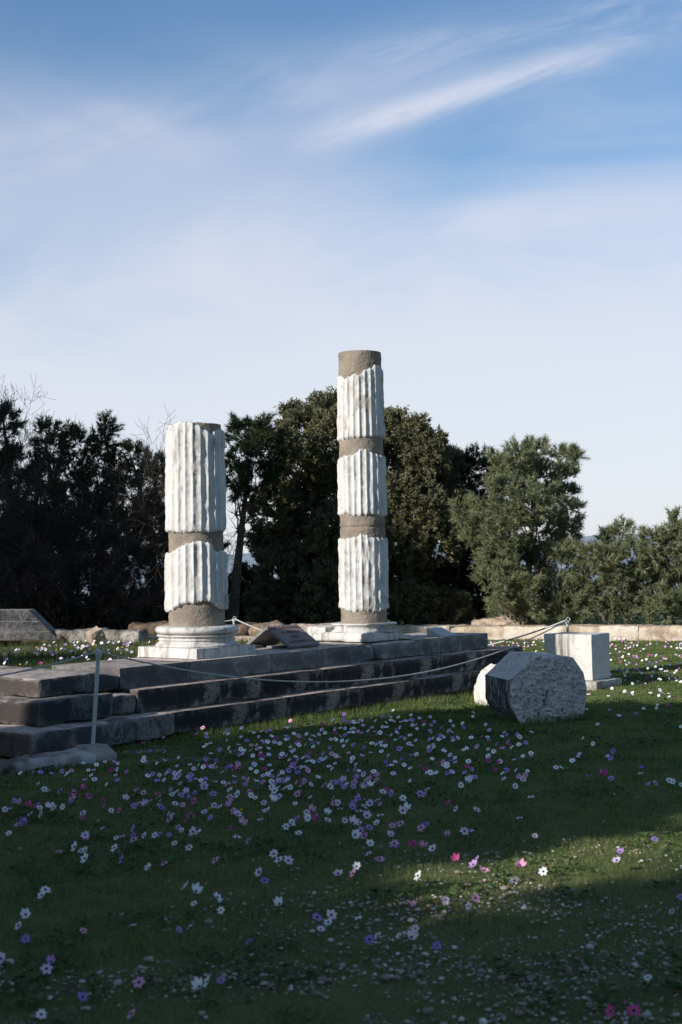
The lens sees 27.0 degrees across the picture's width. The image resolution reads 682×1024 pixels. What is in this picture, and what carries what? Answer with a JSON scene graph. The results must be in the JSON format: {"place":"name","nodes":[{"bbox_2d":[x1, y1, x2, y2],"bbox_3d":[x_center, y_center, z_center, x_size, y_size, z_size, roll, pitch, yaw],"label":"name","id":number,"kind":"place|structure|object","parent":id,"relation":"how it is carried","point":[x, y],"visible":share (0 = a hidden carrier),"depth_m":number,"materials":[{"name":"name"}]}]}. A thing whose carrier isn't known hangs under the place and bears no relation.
{"place":"outdoors","nodes":[
{"label":"outdoors","id":0,"kind":"place"},
{"bbox_2d":[100,649,479,710],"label":"joint grass","id":1,"kind":"structure","parent":0,"point":[307,668],"depth_m":16.37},
{"bbox_2d":[0,594,681,1023],"bbox_3d":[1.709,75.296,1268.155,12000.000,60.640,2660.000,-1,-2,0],"label":"ground","id":2,"kind":"structure","parent":0,"point":[314,1002],"depth_m":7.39,"materials":[{"name":"plant"}]},
{"bbox_2d":[0,952,5,979],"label":"anemone","id":3,"kind":"object","parent":2,"relation":"on","point":[2,956],"visible":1,"depth_m":6.05,"materials":[{"name":"white plant"}]},
{"bbox_2d":[19,816,27,833],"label":"anemone","id":4,"kind":"object","parent":2,"relation":"on","point":[23,821],"visible":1,"depth_m":9.31,"materials":[{"name":"purple plant"}]},
{"bbox_2d":[20,908,30,928],"bbox_3d":[-1.535,1.977,6.916,0.052,0.107,0.056,-1,-2,-13],"label":"anemone","id":5,"kind":"object","parent":2,"relation":"on","point":[25,913],"visible":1,"depth_m":6.92,"materials":[{"name":"white plant"}]},
{"bbox_2d":[21,934,30,953],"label":"anemone","id":6,"kind":"object","parent":2,"relation":"on","point":[25,938],"visible":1,"depth_m":6.47,"materials":[{"name":"purple plant"}]},
{"bbox_2d":[0,398,57,645],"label":"pine tree","id":7,"kind":"object","parent":2,"relation":"on","point":[6,442],"visible":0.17,"depth_m":30.21,"materials":[{"name":"plant"}]},
{"bbox_2d":[37,890,44,908],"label":"anemone","id":8,"kind":"object","parent":2,"relation":"on","point":[41,895],"visible":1,"depth_m":7.28,"materials":[{"name":"white plant"}]},
{"bbox_2d":[36,1009,46,1021],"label":"anemone","id":9,"kind":"object","parent":2,"relation":"on","point":[41,1014],"visible":1,"depth_m":5.46,"materials":[{"name":"white plant"}]},
{"bbox_2d":[22,635,61,643],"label":"support stone","id":10,"kind":"object","parent":2,"relation":"on","point":[58,637],"visible":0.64,"depth_m":22.19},
{"bbox_2d":[0,609,57,639],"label":"architrave block","id":11,"kind":"object","parent":10,"relation":"on","point":[22,624],"depth_m":22.18,"materials":[{"name":"stone"}]},
{"bbox_2d":[40,886,50,906],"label":"anemone","id":12,"kind":"object","parent":2,"relation":"on","point":[46,889],"visible":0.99,"depth_m":7.35,"materials":[{"name":"white plant"}]},
{"bbox_2d":[40,963,52,983],"bbox_3d":[-1.247,1.961,6.026,0.055,0.090,0.046,-1,-2,0],"label":"anemone","id":13,"kind":"object","parent":2,"relation":"on","point":[47,967],"visible":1,"depth_m":6.02,"materials":[{"name":"white plant"}]},
{"bbox_2d":[0,748,96,773],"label":"paving stone","id":14,"kind":"object","parent":2,"relation":"on","point":[56,759],"visible":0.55,"depth_m":12.51,"materials":[{"name":"stone"}]},
{"bbox_2d":[46,955,54,975],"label":"anemone","id":15,"kind":"object","parent":2,"relation":"on","point":[50,959],"visible":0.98,"depth_m":6.08,"materials":[{"name":"purple plant"}]},
{"bbox_2d":[0,502,107,646],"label":"bare shrub","id":16,"kind":"object","parent":2,"relation":"on","point":[18,587],"visible":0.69,"depth_m":26.63,"materials":[{"name":"plant"}]},
{"bbox_2d":[8,411,111,628],"bbox_3d":[-6.010,0.494,30.583,2.546,5.571,3.155,-1,-2,0],"label":"pine tree","id":17,"kind":"object","parent":2,"relation":"on","point":[71,454],"visible":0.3,"depth_m":29.88,"materials":[{"name":"plant"}]},
{"bbox_2d":[0,456,143,645],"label":"bare shrub","id":18,"kind":"object","parent":2,"relation":"on","point":[44,540],"visible":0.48,"depth_m":27.87,"materials":[{"name":"plant"}]},
{"bbox_2d":[51,628,109,643],"bbox_3d":[-4.129,1.972,22.506,0.952,0.279,0.488,-1,-2,-3],"label":"fallen stone","id":19,"kind":"object","parent":2,"relation":"on","point":[66,634],"visible":0.38,"depth_m":22.28,"materials":[{"name":"stone"}]},
{"bbox_2d":[1,594,159,644],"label":"shrub","id":20,"kind":"object","parent":2,"relation":"on","point":[77,626],"visible":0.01,"depth_m":31.30,"materials":[{"name":"plant"}]},
{"bbox_2d":[78,991,87,1019],"bbox_3d":[-1.002,1.917,5.517,0.044,0.111,0.044,-1,-2,-13],"label":"anemone","id":21,"kind":"object","parent":2,"relation":"on","point":[83,995],"visible":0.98,"depth_m":5.52,"materials":[{"name":"purple plant"}]},
{"bbox_2d":[80,852,87,870],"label":"anemone","id":22,"kind":"object","parent":2,"relation":"on","point":[84,857],"visible":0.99,"depth_m":8.25,"materials":[{"name":"white plant"}]},
{"bbox_2d":[0,711,174,757],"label":"stone block","id":23,"kind":"structure","parent":2,"relation":"on","point":[16,741],"depth_m":13.40,"materials":[{"name":"stone"}]},
{"bbox_2d":[0,693,112,726],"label":"stone block","id":24,"kind":"structure","parent":23,"relation":"on","point":[36,711],"depth_m":13.55,"materials":[{"name":"stone"}]},
{"bbox_2d":[0,666,118,697],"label":"stone block","id":25,"kind":"structure","parent":24,"relation":"on","point":[39,682],"depth_m":13.94,"materials":[{"name":"stone"}]},
{"bbox_2d":[98,693,135,714],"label":"stone block","id":26,"kind":"structure","parent":23,"relation":"on","point":[124,703],"depth_m":14.18,"materials":[{"name":"stone"}]},
{"bbox_2d":[74,647,116,761],"bbox_3d":[-2.277,1.767,13.002,0.346,1.059,0.345,0,-2,-35],"label":"rope post","id":27,"kind":"object","parent":2,"relation":"on","point":[102,752],"visible":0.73,"depth_m":12.98,"materials":[{"name":"metal"}]},
{"bbox_2d":[0,651,98,675],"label":"barrier rope","id":28,"kind":"object","parent":27,"relation":"attached to","point":[48,664],"visible":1,"depth_m":12.88,"materials":[{"name":"fabric"}]},
{"bbox_2d":[99,620,567,682],"bbox_3d":[0.473,1.632,16.445,0.016,0.606,8.686,-3,-3,38],"label":"barrier rope","id":29,"kind":"object","parent":27,"relation":"attached to","point":[319,681],"visible":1,"depth_m":15.45,"materials":[{"name":"fabric"}]},
{"bbox_2d":[85,626,107,645],"bbox_3d":[-3.529,1.864,20.689,0.247,0.352,0.305,-29,17,-27],"label":"fallen stone","id":30,"kind":"object","parent":2,"relation":"on","point":[94,633],"visible":0.58,"depth_m":20.60,"materials":[{"name":"stone"}]},
{"bbox_2d":[67,409,161,629],"bbox_3d":[-4.761,0.455,30.425,2.079,5.593,2.847,-1,-2,0],"label":"pine tree","id":31,"kind":"object","parent":2,"relation":"on","point":[107,427],"visible":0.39,"depth_m":30.13,"materials":[{"name":"plant"}]},
{"bbox_2d":[73,636,158,642],"bbox_3d":[-2.962,1.970,22.039,2.407,0.124,0.264,-1,-2,-1],"label":"kerb stone","id":32,"kind":"object","parent":2,"relation":"on","point":[85,638],"visible":0.12,"depth_m":21.92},
{"bbox_2d":[0,476,246,629],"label":"bare shrub","id":33,"kind":"object","parent":2,"relation":"on","point":[142,607],"visible":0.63,"depth_m":27.75,"materials":[{"name":"plant"}]},
{"bbox_2d":[104,629,147,642],"bbox_3d":[-3.282,1.927,21.695,0.607,0.285,0.470,-2,-2,11],"label":"fallen stone","id":34,"kind":"object","parent":2,"relation":"on","point":[127,634],"visible":0.62,"depth_m":21.51,"materials":[{"name":"stone"}]},
{"bbox_2d":[0,375,256,643],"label":"bare shrub","id":35,"kind":"object","parent":2,"relation":"on","point":[70,626],"visible":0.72,"depth_m":27.67,"materials":[{"name":"plant"}]},
{"bbox_2d":[132,977,144,997],"bbox_3d":[-0.824,1.939,5.783,0.044,0.090,0.055,0,-2,-34],"label":"anemone","id":36,"kind":"object","parent":2,"relation":"on","point":[139,981],"visible":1,"depth_m":5.79,"materials":[{"name":"pink plant"}]},
{"bbox_2d":[122,749,163,753],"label":"paving stone","id":37,"kind":"object","parent":2,"relation":"on","point":[139,751],"visible":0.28,"depth_m":13.41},
{"bbox_2d":[118,437,168,621],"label":"pine tree","id":38,"kind":"object","parent":2,"relation":"on","point":[130,447],"visible":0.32,"depth_m":30.68,"materials":[{"name":"plant"}]},
{"bbox_2d":[128,621,168,635],"bbox_3d":[-3.455,2.169,26.113,0.892,0.347,0.639,-1,-2,-3],"label":"fallen stone","id":39,"kind":"object","parent":2,"relation":"on","point":[149,627],"visible":0.37,"depth_m":25.85,"materials":[{"name":"stone"}]},
{"bbox_2d":[0,631,328,668],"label":"meadow grass","id":40,"kind":"structure","parent":2,"relation":"on","point":[29,655],"depth_m":18.98,"materials":[{"name":"plant"}]},
{"bbox_2d":[153,757,208,762],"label":"paving stone","id":41,"kind":"object","parent":2,"relation":"on","point":[186,759],"visible":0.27,"depth_m":12.84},
{"bbox_2d":[133,444,231,585],"bbox_3d":[-3.929,0.832,34.117,2.639,5.050,2.171,-1,-2,0],"label":"pine tree","id":42,"kind":"object","parent":2,"relation":"on","point":[163,483],"visible":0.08,"depth_m":33.89,"materials":[{"name":"plant"}]},
{"bbox_2d":[191,976,203,1008],"bbox_3d":[-0.564,1.891,5.585,0.051,0.133,0.061,-1,-2,0],"label":"anemone","id":43,"kind":"object","parent":2,"relation":"on","point":[197,983],"visible":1,"depth_m":5.59,"materials":[{"name":"white plant"}]},
{"bbox_2d":[192,882,202,905],"bbox_3d":[-0.739,1.981,7.339,0.060,0.137,0.064,-1,-2,-15],"label":"anemone","id":44,"kind":"object","parent":2,"relation":"on","point":[196,888],"visible":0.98,"depth_m":7.35,"materials":[{"name":"white plant"}]},
{"bbox_2d":[202,975,211,1003],"bbox_3d":[-0.531,1.907,5.672,0.036,0.117,0.050,-1,-2,-19],"label":"anemone","id":45,"kind":"object","parent":2,"relation":"on","point":[206,981],"visible":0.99,"depth_m":5.67,"materials":[{"name":"white plant"}]},
{"bbox_2d":[216,976,225,991],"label":"anemone","id":46,"kind":"object","parent":2,"relation":"on","point":[220,979],"visible":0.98,"depth_m":5.80,"materials":[{"name":"purple plant"}]},
{"bbox_2d":[237,816,247,830],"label":"anemone","id":47,"kind":"object","parent":2,"relation":"on","point":[242,821],"visible":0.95,"depth_m":9.32,"materials":[{"name":"pink plant"}]},
{"bbox_2d":[234,636,252,641],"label":"kerb stone","id":48,"kind":"object","parent":2,"relation":"on","point":[247,637],"visible":0.07,"depth_m":21.09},
{"bbox_2d":[235,622,256,635],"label":"rubble stone","id":49,"kind":"object","parent":2,"relation":"on","point":[243,628],"visible":0.15,"depth_m":25.01,"materials":[{"name":"stone"}]},
{"bbox_2d":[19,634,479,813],"bbox_3d":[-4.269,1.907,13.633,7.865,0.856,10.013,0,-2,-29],"label":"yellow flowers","id":50,"kind":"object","parent":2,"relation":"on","point":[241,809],"visible":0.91,"depth_m":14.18,"materials":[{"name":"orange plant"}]},
{"bbox_2d":[225,560,273,623],"bbox_3d":[-2.184,2.294,34.362,2.114,2.341,1.886,-3,-2,33],"label":"shrub","id":51,"kind":"object","parent":2,"relation":"on","point":[246,577],"visible":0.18,"depth_m":34.37,"materials":[{"name":"plant"}]},
{"bbox_2d":[223,411,291,623],"bbox_3d":[-2.135,0.467,31.469,2.209,5.495,1.720,-3,-2,33],"label":"pine tree","id":52,"kind":"object","parent":2,"relation":"on","point":[257,436],"visible":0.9,"depth_m":31.33,"materials":[{"name":"plant"}]},
{"bbox_2d":[259,877,269,897],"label":"anemone","id":53,"kind":"object","parent":2,"relation":"on","point":[264,880],"visible":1,"depth_m":7.45,"materials":[{"name":"purple plant"}]},
{"bbox_2d":[248,620,284,635],"bbox_3d":[-1.255,2.034,24.447,0.626,0.337,0.545,-1,-2,-11],"label":"rubble stone","id":54,"kind":"object","parent":2,"relation":"on","point":[261,626],"visible":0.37,"depth_m":24.28,"materials":[{"name":"stone"}]},
{"bbox_2d":[269,849,277,866],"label":"anemone","id":55,"kind":"object","parent":2,"relation":"on","point":[274,853],"visible":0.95,"depth_m":8.15,"materials":[{"name":"white plant"}]},
{"bbox_2d":[273,896,282,912],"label":"anemone","id":56,"kind":"object","parent":2,"relation":"on","point":[278,901],"visible":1,"depth_m":7.08,"materials":[{"name":"white plant"}]},
{"bbox_2d":[52,632,522,735],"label":"temple platform","id":57,"kind":"structure","parent":2,"relation":"on","point":[151,688],"depth_m":16.21,"materials":[{"name":"stone"}]},
{"bbox_2d":[138,421,255,658],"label":"fluted column","id":58,"kind":"structure","parent":57,"relation":"on","point":[196,601],"depth_m":15.87,"materials":[{"name":"stone"}]},
{"bbox_2d":[246,624,319,648],"bbox_3d":[-0.723,1.520,17.372,0.759,0.275,0.580,-3,-3,39],"label":"information sign","id":59,"kind":"object","parent":57,"relation":"on","point":[292,636],"visible":0.99,"depth_m":17.25,"materials":[{"name":"stone"}]},
{"bbox_2d":[307,350,410,641],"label":"fluted column","id":60,"kind":"structure","parent":57,"relation":"on","point":[363,570],"depth_m":18.27,"materials":[{"name":"stone"}]},
{"bbox_2d":[427,627,455,636],"bbox_3d":[1.347,1.609,19.095,0.250,0.110,0.330,-3,-3,39],"label":"stone plaque","id":61,"kind":"object","parent":57,"relation":"on","point":[437,632],"visible":1,"depth_m":19.04,"materials":[{"name":"stone"}]},
{"bbox_2d":[284,855,293,876],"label":"anemone","id":62,"kind":"object","parent":2,"relation":"on","point":[288,860],"visible":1,"depth_m":7.91,"materials":[{"name":"purple plant"}]},
{"bbox_2d":[240,385,340,624],"bbox_3d":[-0.888,0.151,32.859,3.161,6.351,3.487,-1,-2,0],"label":"juniper tree","id":63,"kind":"object","parent":2,"relation":"on","point":[297,538],"visible":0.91,"depth_m":32.59,"materials":[{"name":"green plant"}]},
{"bbox_2d":[111,689,473,751],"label":"edge grass","id":64,"kind":"structure","parent":2,"relation":"on","point":[367,710],"depth_m":15.59,"materials":[{"name":"plant"}]},
{"bbox_2d":[290,623,332,632],"bbox_3d":[-0.398,2.254,26.940,1.220,0.306,0.673,-1,-2,-11],"label":"rubble stone","id":65,"kind":"object","parent":2,"relation":"on","point":[304,627],"visible":0.21,"depth_m":26.77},
{"bbox_2d":[312,912,322,926],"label":"anemone","id":66,"kind":"object","parent":2,"relation":"on","point":[316,916],"visible":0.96,"depth_m":6.82,"materials":[{"name":"purple plant"}]},
{"bbox_2d":[323,918,332,932],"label":"anemone","id":67,"kind":"object","parent":2,"relation":"on","point":[328,921],"visible":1,"depth_m":6.76,"materials":[{"name":"white plant"}]},
{"bbox_2d":[326,909,336,923],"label":"anemone","id":68,"kind":"object","parent":2,"relation":"on","point":[332,914],"visible":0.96,"depth_m":6.86,"materials":[{"name":"white plant"}]},
{"bbox_2d":[0,697,681,1023],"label":"clover","id":69,"kind":"object","parent":2,"relation":"on","point":[39,996],"visible":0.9,"depth_m":7.37,"materials":[{"name":"green plant"}]},
{"bbox_2d":[0,636,681,789],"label":"anemones","id":70,"kind":"object","parent":2,"relation":"on","point":[352,758],"visible":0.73,"depth_m":12.74,"materials":[{"name":"white"}]},
{"bbox_2d":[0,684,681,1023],"bbox_3d":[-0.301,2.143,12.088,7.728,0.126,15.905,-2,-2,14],"label":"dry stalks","id":71,"kind":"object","parent":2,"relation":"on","point":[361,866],"visible":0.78,"depth_m":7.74,"materials":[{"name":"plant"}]},
{"bbox_2d":[348,815,358,835],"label":"anemone","id":72,"kind":"object","parent":2,"relation":"on","point":[353,820],"visible":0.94,"depth_m":9.06,"materials":[{"name":"white plant"}]},
{"bbox_2d":[352,829,360,845],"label":"anemone","id":73,"kind":"object","parent":2,"relation":"on","point":[356,833],"visible":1,"depth_m":8.82,"materials":[{"name":"white plant"}]},
{"bbox_2d":[352,861,360,881],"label":"anemone","id":74,"kind":"object","parent":2,"relation":"on","point":[356,865],"visible":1,"depth_m":7.71,"materials":[{"name":"white plant"}]},
{"bbox_2d":[363,810,371,823],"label":"anemone","id":75,"kind":"object","parent":2,"relation":"on","point":[367,815],"visible":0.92,"depth_m":9.33,"materials":[{"name":"white plant"}]},
{"bbox_2d":[364,934,374,959],"bbox_3d":[0.126,1.921,6.277,0.051,0.114,0.045,-1,-2,0],"label":"anemone","id":76,"kind":"object","parent":2,"relation":"on","point":[369,939],"visible":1,"depth_m":6.28,"materials":[{"name":"purple plant"}]},
{"bbox_2d":[79,624,681,640],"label":"boundary wall","id":77,"kind":"structure","parent":2,"relation":"on","point":[636,632],"depth_m":29.97,"materials":[{"name":"stone"}]},
{"bbox_2d":[398,806,407,818],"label":"anemone","id":78,"kind":"object","parent":2,"relation":"on","point":[402,810],"visible":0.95,"depth_m":9.66,"materials":[{"name":"white plant"}]},
{"bbox_2d":[408,840,416,858],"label":"anemone","id":79,"kind":"object","parent":2,"relation":"on","point":[412,843],"visible":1,"depth_m":8.32,"materials":[{"name":"pink plant"}]},
{"bbox_2d":[407,929,418,947],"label":"anemone","id":80,"kind":"object","parent":2,"relation":"on","point":[412,935],"visible":1,"depth_m":6.48,"materials":[{"name":"white plant"}]},
{"bbox_2d":[383,404,477,624],"bbox_3d":[1.763,0.260,33.724,2.897,5.890,3.960,-1,-2,0],"label":"juniper tree","id":81,"kind":"object","parent":2,"relation":"on","point":[423,479],"visible":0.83,"depth_m":32.67,"materials":[{"name":"green plant"}]},
{"bbox_2d":[432,941,441,960],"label":"anemone","id":82,"kind":"object","parent":2,"relation":"on","point":[437,945],"visible":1,"depth_m":6.26,"materials":[{"name":"purple plant"}]},
{"bbox_2d":[450,853,459,868],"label":"anemone","id":83,"kind":"object","parent":2,"relation":"on","point":[454,857],"visible":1,"depth_m":8.00,"materials":[{"name":"pink plant"}]},
{"bbox_2d":[429,522,502,622],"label":"pine tree","id":84,"kind":"object","parent":2,"relation":"on","point":[474,587],"visible":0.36,"depth_m":33.53,"materials":[{"name":"plant"}]},
{"bbox_2d":[471,893,479,911],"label":"anemone","id":85,"kind":"object","parent":2,"relation":"on","point":[475,897],"visible":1,"depth_m":7.00,"materials":[{"name":"pink plant"}]},
{"bbox_2d":[451,440,509,618],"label":"pine tree","id":86,"kind":"object","parent":2,"relation":"on","point":[476,464],"visible":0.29,"depth_m":34.00,"materials":[{"name":"plant"}]},
{"bbox_2d":[473,664,495,705],"bbox_3d":[1.767,2.107,16.947,0.277,0.604,0.375,8,-6,-28],"label":"broken stone","id":87,"kind":"object","parent":2,"relation":"on","point":[479,690],"visible":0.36,"depth_m":16.92,"materials":[{"name":"stone"}]},
{"bbox_2d":[459,728,511,736],"bbox_3d":[1.434,2.176,14.085,0.547,0.100,0.233,-1,-2,0],"label":"weed","id":88,"kind":"object","parent":2,"relation":"on","point":[489,732],"visible":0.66,"depth_m":14.06,"materials":[{"name":"green plant"}]},
{"bbox_2d":[493,619,520,624],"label":"rubble stone","id":89,"kind":"object","parent":2,"relation":"on","point":[504,622],"visible":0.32,"depth_m":31.19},
{"bbox_2d":[447,433,590,624],"bbox_3d":[3.913,0.622,31.480,3.270,4.958,3.639,-1,-2,0],"label":"pine tree","id":90,"kind":"object","parent":2,"relation":"on","point":[519,592],"visible":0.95,"depth_m":30.85,"materials":[{"name":"plant"}]},
{"bbox_2d":[516,858,526,871],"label":"anemone","id":91,"kind":"object","parent":2,"relation":"on","point":[520,863],"visible":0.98,"depth_m":7.81,"materials":[{"name":"pink plant"}]},
{"bbox_2d":[462,700,605,723],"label":"edge grass","id":92,"kind":"structure","parent":2,"relation":"on","point":[587,716],"depth_m":15.11,"materials":[{"name":"plant"}]},
{"bbox_2d":[485,651,586,723],"bbox_3d":[2.115,1.917,15.508,0.869,0.761,0.908,-1,-2,-13],"label":"fallen drum","id":93,"kind":"object","parent":2,"relation":"on","point":[519,686],"visible":0.94,"depth_m":15.12,"materials":[{"name":"stone"}]},
{"bbox_2d":[538,867,547,878],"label":"anemone","id":94,"kind":"object","parent":2,"relation":"on","point":[543,870],"visible":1,"depth_m":7.62,"materials":[{"name":"white plant"}]},
{"bbox_2d":[565,617,569,631],"bbox_3d":[3.171,1.938,19.841,0.346,0.942,0.345,0,-2,-35],"label":"rope post","id":95,"kind":"object","parent":2,"relation":"on","point":[567,625],"visible":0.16,"depth_m":19.84,"materials":[{"name":"metal"}]},
{"bbox_2d":[234,618,564,645],"bbox_3d":[0.715,1.896,21.497,5.905,0.573,0.022,-3,-2,34],"label":"barrier rope","id":96,"kind":"object","parent":95,"relation":"attached to","point":[488,644],"visible":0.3,"depth_m":20.30,"materials":[{"name":"fabric"}]},
{"bbox_2d":[585,678,621,690],"bbox_3d":[3.247,2.299,19.064,0.818,0.142,0.715,-3,-3,39],"label":"stone slab","id":97,"kind":"object","parent":2,"relation":"on","point":[600,684],"depth_m":18.72,"materials":[{"name":"stone"}]},
{"bbox_2d":[544,632,610,679],"bbox_3d":[3.179,1.934,19.145,0.735,0.612,0.497,-3,-3,39],"label":"marble block","id":98,"kind":"object","parent":97,"relation":"on","point":[589,652],"depth_m":18.91,"materials":[{"name":"stone"}]},
{"bbox_2d":[547,513,665,625],"bbox_3d":[5.638,1.491,30.400,2.578,3.020,2.087,-1,-2,0],"label":"pine tree","id":99,"kind":"object","parent":2,"relation":"on","point":[604,563],"visible":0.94,"depth_m":30.31,"materials":[{"name":"plant"}]},
{"bbox_2d":[604,1004,615,1021],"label":"anemone","id":100,"kind":"object","parent":2,"relation":"on","point":[609,1009],"visible":1,"depth_m":5.29,"materials":[{"name":"pink plant"}]},
{"bbox_2d":[626,1004,640,1023],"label":"anemone","id":101,"kind":"object","parent":2,"relation":"on","point":[633,1009],"visible":1,"depth_m":5.25,"materials":[{"name":"pink plant"}]},
{"bbox_2d":[641,974,651,989],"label":"anemone","id":102,"kind":"object","parent":2,"relation":"on","point":[647,977],"visible":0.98,"depth_m":5.73,"materials":[{"name":"white plant"}]},
{"bbox_2d":[626,504,681,624],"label":"pine tree","id":103,"kind":"object","parent":2,"relation":"on","point":[667,541],"visible":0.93,"depth_m":29.81,"materials":[{"name":"plant"}]},
{"bbox_2d":[0,794,681,1023],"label":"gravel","id":104,"kind":"structure","parent":0,"point":[321,979],"depth_m":6.16,"materials":[{"name":"stone"}]},
{"bbox_2d":[0,0,681,553],"label":"sky","id":105,"kind":"structure","parent":0,"point":[205,205],"materials":[{"name":"blue"}]},
{"bbox_2d":[75,559,676,602],"bbox_3d":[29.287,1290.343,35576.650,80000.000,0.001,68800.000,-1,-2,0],"label":"sea","id":106,"kind":"structure","parent":0,"point":[276,576],"depth_m":6935.08,"materials":[{"name":"blue liquid"}]},
{"bbox_2d":[124,534,672,568],"bbox_3d":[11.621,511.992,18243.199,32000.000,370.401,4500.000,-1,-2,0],"label":"hills","id":107,"kind":"structure","parent":0,"point":[248,558],"depth_m":17328.23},
{"bbox_2d":[471,617,506,624],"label":"rubble stone","id":108,"kind":"object","parent":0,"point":[489,621],"visible":0.3,"depth_m":31.97,"materials":[{"name":"stone"}]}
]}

